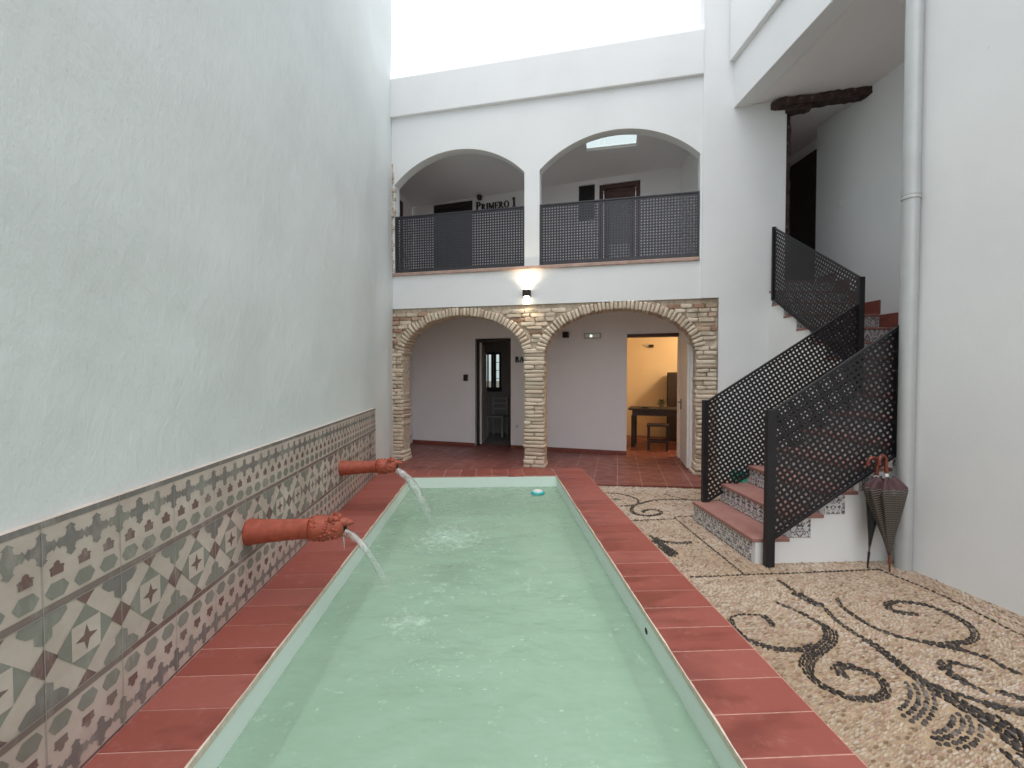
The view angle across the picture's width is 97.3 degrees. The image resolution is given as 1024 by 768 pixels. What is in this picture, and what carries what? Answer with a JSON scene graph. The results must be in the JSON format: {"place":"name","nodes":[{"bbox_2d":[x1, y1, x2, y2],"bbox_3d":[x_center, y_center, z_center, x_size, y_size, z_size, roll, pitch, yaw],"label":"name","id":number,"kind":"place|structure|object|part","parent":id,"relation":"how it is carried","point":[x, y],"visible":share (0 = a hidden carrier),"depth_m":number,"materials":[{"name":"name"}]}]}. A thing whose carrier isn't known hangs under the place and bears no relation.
{"place":"outdoors","nodes":[
{"label":"outdoors","id":0,"kind":"place"},
{"bbox_2d":[0,0,392,767],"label":"courtyard wall","id":1,"kind":"structure","parent":0,"point":[196,300],"depth_m":2.06,"materials":[{"name":"white paint"}]},
{"bbox_2d":[242,511,354,545],"bbox_3d":[-1.310,0.888,2.763,0.678,0.180,0.164,0,1,-4],"label":"water spout","id":2,"kind":"object","parent":1,"relation":"attached to","point":[324,527],"visible":0.99,"depth_m":2.71,"materials":[{"name":"ceramic"}]},
{"bbox_2d":[342,529,381,573],"bbox_3d":[-0.851,1.196,2.788,0.388,0.615,0.051,0,1,-4],"label":"water jet","id":3,"kind":"object","parent":2,"relation":"attached to","point":[361,543],"visible":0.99,"depth_m":2.77},
{"bbox_2d":[338,457,402,475],"bbox_3d":[-1.454,0.844,4.605,0.670,0.180,0.164,0,1,-4],"label":"water spout","id":4,"kind":"object","parent":1,"relation":"attached to","point":[384,465],"visible":0.98,"depth_m":4.55,"materials":[{"name":"ceramic"}]},
{"bbox_2d":[395,468,430,511],"bbox_3d":[-0.977,1.163,4.599,0.437,0.618,0.107,0,1,1],"label":"water jet","id":5,"kind":"object","parent":4,"relation":"attached to","point":[415,483],"visible":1,"depth_m":4.59},
{"bbox_2d":[489,381,498,386],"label":"ground","id":6,"kind":"structure","parent":0,"point":[497,383],"depth_m":109.23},
{"bbox_2d":[391,0,700,380],"label":"sky","id":7,"kind":"structure","parent":0,"point":[429,36],"materials":[{"name":"white"}]},
{"bbox_2d":[397,443,700,488],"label":"gallery floor","id":8,"kind":"structure","parent":0,"point":[648,468],"depth_m":6.94,"materials":[{"name":"tile"}]},
{"bbox_2d":[390,0,852,478],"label":"gallery building","id":9,"kind":"structure","parent":8,"relation":"on","point":[523,131],"depth_m":6.67,"materials":[{"name":"white paint"}]},
{"bbox_2d":[400,200,402,268],"bbox_3d":[-2.125,-2.430,8.091,0.060,1.968,0.750,0,1,13],"label":"side door","id":10,"kind":"structure","parent":9,"relation":"in","point":[401,203],"depth_m":8.38,"materials":[{"name":"brown wood"}]},
{"bbox_2d":[434,201,472,270],"bbox_3d":[-1.127,-2.465,8.683,0.831,2.010,0.118,0,1,19],"label":"door","id":11,"kind":"structure","parent":9,"relation":"in","point":[467,205],"depth_m":8.66,"materials":[{"name":"brown wood"}]},
{"bbox_2d":[395,206,523,272],"bbox_3d":[-0.824,-2.182,6.861,2.063,0.871,0.044,0,1,13],"label":"railing","id":12,"kind":"object","parent":9,"relation":"on","point":[443,215],"visible":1,"depth_m":6.85,"materials":[{"name":"metal"}]},
{"bbox_2d":[463,374,467,380],"bbox_3d":[-0.884,-0.120,8.593,0.084,0.124,0.039,0,1,19],"label":"wall box","id":13,"kind":"object","parent":9,"relation":"attached to","point":[465,377],"visible":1,"depth_m":8.58,"materials":[{"name":"brown metal"}]},
{"bbox_2d":[480,343,488,443],"bbox_3d":[-0.549,0.174,9.051,0.092,1.960,0.697,0,1,5],"label":"door","id":14,"kind":"structure","parent":9,"relation":"in","point":[483,347],"depth_m":8.96,"materials":[{"name":"white paint"}]},
{"bbox_2d":[487,352,501,391],"bbox_3d":[-0.461,-0.281,10.631,0.470,0.915,0.080,0,1,19],"label":"window","id":15,"kind":"structure","parent":9,"relation":"in","point":[493,388],"depth_m":10.60,"materials":[{"name":"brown wood"}]},
{"bbox_2d":[476,197,515,209],"bbox_3d":[-0.302,-3.323,8.331,0.796,0.170,0.016,0,1,19],"label":"room sign","id":16,"kind":"object","parent":9,"relation":"attached to","point":[492,206],"visible":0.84,"depth_m":8.34,"materials":[{"name":"black metal"}]},
{"bbox_2d":[487,397,507,436],"bbox_3d":[-0.319,0.730,10.072,0.380,0.860,0.380,0,1,19],"label":"chair","id":17,"kind":"object","parent":9,"relation":"in","point":[493,415],"visible":0.88,"depth_m":10.16,"materials":[{"name":"black wood"}]},
{"bbox_2d":[515,357,523,361],"bbox_3d":[0.143,-0.449,8.249,0.181,0.105,0.016,0,1,19],"label":"room sign","id":18,"kind":"object","parent":9,"relation":"attached to","point":[517,360],"visible":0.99,"depth_m":8.25,"materials":[{"name":"black metal"}]},
{"bbox_2d":[522,289,530,296],"bbox_3d":[0.217,-1.322,6.572,0.112,0.099,0.105,0,1,13],"label":"wall lamp","id":19,"kind":"object","parent":9,"relation":"attached to","point":[526,293],"visible":1,"depth_m":6.52,"materials":[{"name":"brown metal"}]},
{"bbox_2d":[562,332,568,337],"bbox_3d":[0.945,-0.863,7.925,0.100,0.102,0.100,0,1,19],"label":"wall lamp","id":20,"kind":"object","parent":9,"relation":"attached to","point":[565,334],"visible":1,"depth_m":7.88,"materials":[{"name":"brown metal"}]},
{"bbox_2d":[579,185,594,219],"bbox_3d":[1.307,-3.148,7.864,0.283,0.596,0.060,0,1,19],"label":"window","id":21,"kind":"structure","parent":9,"relation":"in","point":[586,193],"depth_m":7.86,"materials":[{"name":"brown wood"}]},
{"bbox_2d":[584,333,600,338],"bbox_3d":[1.392,-0.834,7.793,0.300,0.100,0.066,0,1,19],"label":"emergency light","id":22,"kind":"object","parent":9,"relation":"attached to","point":[592,335],"visible":1,"depth_m":7.77,"materials":[{"name":"grey plastic"}]},
{"bbox_2d":[599,180,639,261],"bbox_3d":[1.828,-2.424,7.685,0.684,1.976,0.118,0,1,19],"label":"door","id":23,"kind":"structure","parent":9,"relation":"in","point":[632,188],"depth_m":7.68,"materials":[{"name":"brown wood"}]},
{"bbox_2d":[540,191,699,264],"bbox_3d":[1.467,-2.169,6.331,2.176,0.871,0.044,0,1,13],"label":"railing","id":24,"kind":"object","parent":9,"relation":"on","point":[696,194],"visible":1,"depth_m":6.31,"materials":[{"name":"metal"}]},
{"bbox_2d":[628,406,676,446],"bbox_3d":[2.898,0.826,8.672,1.240,0.735,0.680,0,1,19],"label":"table","id":25,"kind":"object","parent":9,"relation":"in","point":[653,411],"visible":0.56,"depth_m":8.51,"materials":[{"name":"brown wood"}]},
{"bbox_2d":[656,398,666,407],"bbox_3d":[2.847,0.364,8.553,0.243,0.195,0.226,0,1,19],"label":"potted plant","id":26,"kind":"object","parent":25,"relation":"on","point":[661,405],"visible":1,"depth_m":8.53,"materials":[{"name":"green plant"}]},
{"bbox_2d":[667,372,676,441],"bbox_3d":[3.648,0.466,9.385,0.800,1.420,0.603,0,1,19],"label":"cabinet","id":27,"kind":"object","parent":9,"relation":"in","point":[672,397],"visible":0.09,"depth_m":9.22,"materials":[{"name":"brown wood"}]},
{"bbox_3d":[3.369,0.461,9.183,0.375,1.320,0.042,0,1,19],"label":"door","id":28,"kind":"part","parent":27,"relation":"part of","materials":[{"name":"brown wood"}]},
{"bbox_2d":[678,344,689,467],"bbox_3d":[2.560,0.309,6.753,0.095,1.780,0.630,0,1,13],"label":"door","id":29,"kind":"structure","parent":9,"relation":"in","point":[684,401],"depth_m":6.60,"materials":[{"name":"white paint"}]},
{"bbox_2d":[647,423,668,450],"bbox_3d":[2.659,0.967,8.220,0.380,0.475,0.320,0,1,19],"label":"stool","id":30,"kind":"object","parent":8,"relation":"on","point":[649,440],"visible":1,"depth_m":8.12,"materials":[{"name":"brown wood"}]},
{"bbox_2d":[729,471,746,482],"bbox_3d":[2.986,1.194,5.782,0.389,0.168,0.297,0,1,-3],"label":"garden hose","id":31,"kind":"object","parent":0,"point":[744,480],"visible":0.15,"depth_m":5.69,"materials":[{"name":"green rubber"}]},
{"bbox_2d":[599,477,1023,767],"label":"pebble floor","id":32,"kind":"structure","parent":0,"point":[876,664],"depth_m":2.37,"materials":[{"name":"beige stone"}]},
{"bbox_2d":[82,468,867,767],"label":"pool","id":33,"kind":"structure","parent":32,"relation":"in","point":[734,695],"depth_m":2.68,"materials":[{"name":"green liquid"}]},
{"bbox_2d":[230,486,712,767],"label":"water","id":34,"kind":"structure","parent":33,"relation":"in","point":[443,536],"depth_m":2.84,"materials":[{"name":"green liquid"}]},
{"bbox_2d":[531,489,544,496],"bbox_3d":[0.332,1.397,5.788,0.180,0.075,0.180,0,1,-3],"label":"pool float","id":35,"kind":"object","parent":34,"relation":"on","point":[537,492],"visible":1,"depth_m":5.73,"materials":[{"name":"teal plastic"}]},
{"bbox_2d":[680,0,905,326],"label":"stairwell wing","id":36,"kind":"structure","parent":32,"relation":"on","point":[796,60],"depth_m":5.46,"materials":[{"name":"white paint"}]},
{"bbox_2d":[784,149,816,280],"bbox_3d":[4.487,-2.444,7.021,0.055,2.048,1.000,0,1,-3],"label":"inner door","id":37,"kind":"structure","parent":36,"relation":"in","point":[802,176],"depth_m":6.90,"materials":[{"name":"brown wood"}]},
{"bbox_2d":[692,273,897,563],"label":"staircase","id":38,"kind":"structure","parent":32,"relation":"on","point":[835,530],"depth_m":3.73,"materials":[{"name":"paint"}]},
{"bbox_2d":[701,276,864,501],"bbox_3d":[2.596,0.149,4.320,1.568,2.355,0.044,0,1,-3],"label":"railing","id":39,"kind":"object","parent":38,"relation":"attached to","point":[858,330],"visible":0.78,"depth_m":4.31,"materials":[{"name":"black metal"}]},
{"bbox_2d":[771,227,859,366],"bbox_3d":[3.370,-1.054,5.072,0.044,1.860,1.400,0,1,-3],"label":"railing","id":40,"kind":"object","parent":38,"relation":"attached to","point":[774,274],"visible":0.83,"depth_m":5.10,"materials":[{"name":"black metal"}]},
{"bbox_2d":[763,325,898,567],"bbox_3d":[2.346,0.460,3.298,1.002,1.782,0.044,0,1,-3],"label":"railing","id":41,"kind":"object","parent":32,"relation":"on","point":[772,495],"visible":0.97,"depth_m":3.29,"materials":[{"name":"black metal"}]},
{"bbox_2d":[866,456,879,567],"bbox_3d":[2.624,0.928,3.257,0.121,0.815,0.074,0,1,1],"label":"umbrella","id":42,"kind":"object","parent":32,"relation":"on","point":[871,523],"visible":0.51,"depth_m":3.25,"materials":[{"name":"black fabric"}]},
{"bbox_2d":[863,454,908,572],"bbox_3d":[2.683,0.919,3.205,0.329,0.835,0.204,0,-2,-15],"label":"umbrella","id":43,"kind":"object","parent":32,"relation":"on","point":[886,497],"visible":1,"depth_m":3.17,"materials":[{"name":"fabric"}]},
{"bbox_2d":[912,0,1023,616],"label":"courtyard wall","id":44,"kind":"structure","parent":32,"relation":"on","point":[968,531],"depth_m":2.87,"materials":[{"name":"white paint"}]},
{"bbox_2d":[894,0,924,571],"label":"drainpipe","id":45,"kind":"object","parent":44,"relation":"attached to","point":[911,197],"visible":0.94,"depth_m":3.18,"materials":[{"name":"metal"}]}
]}

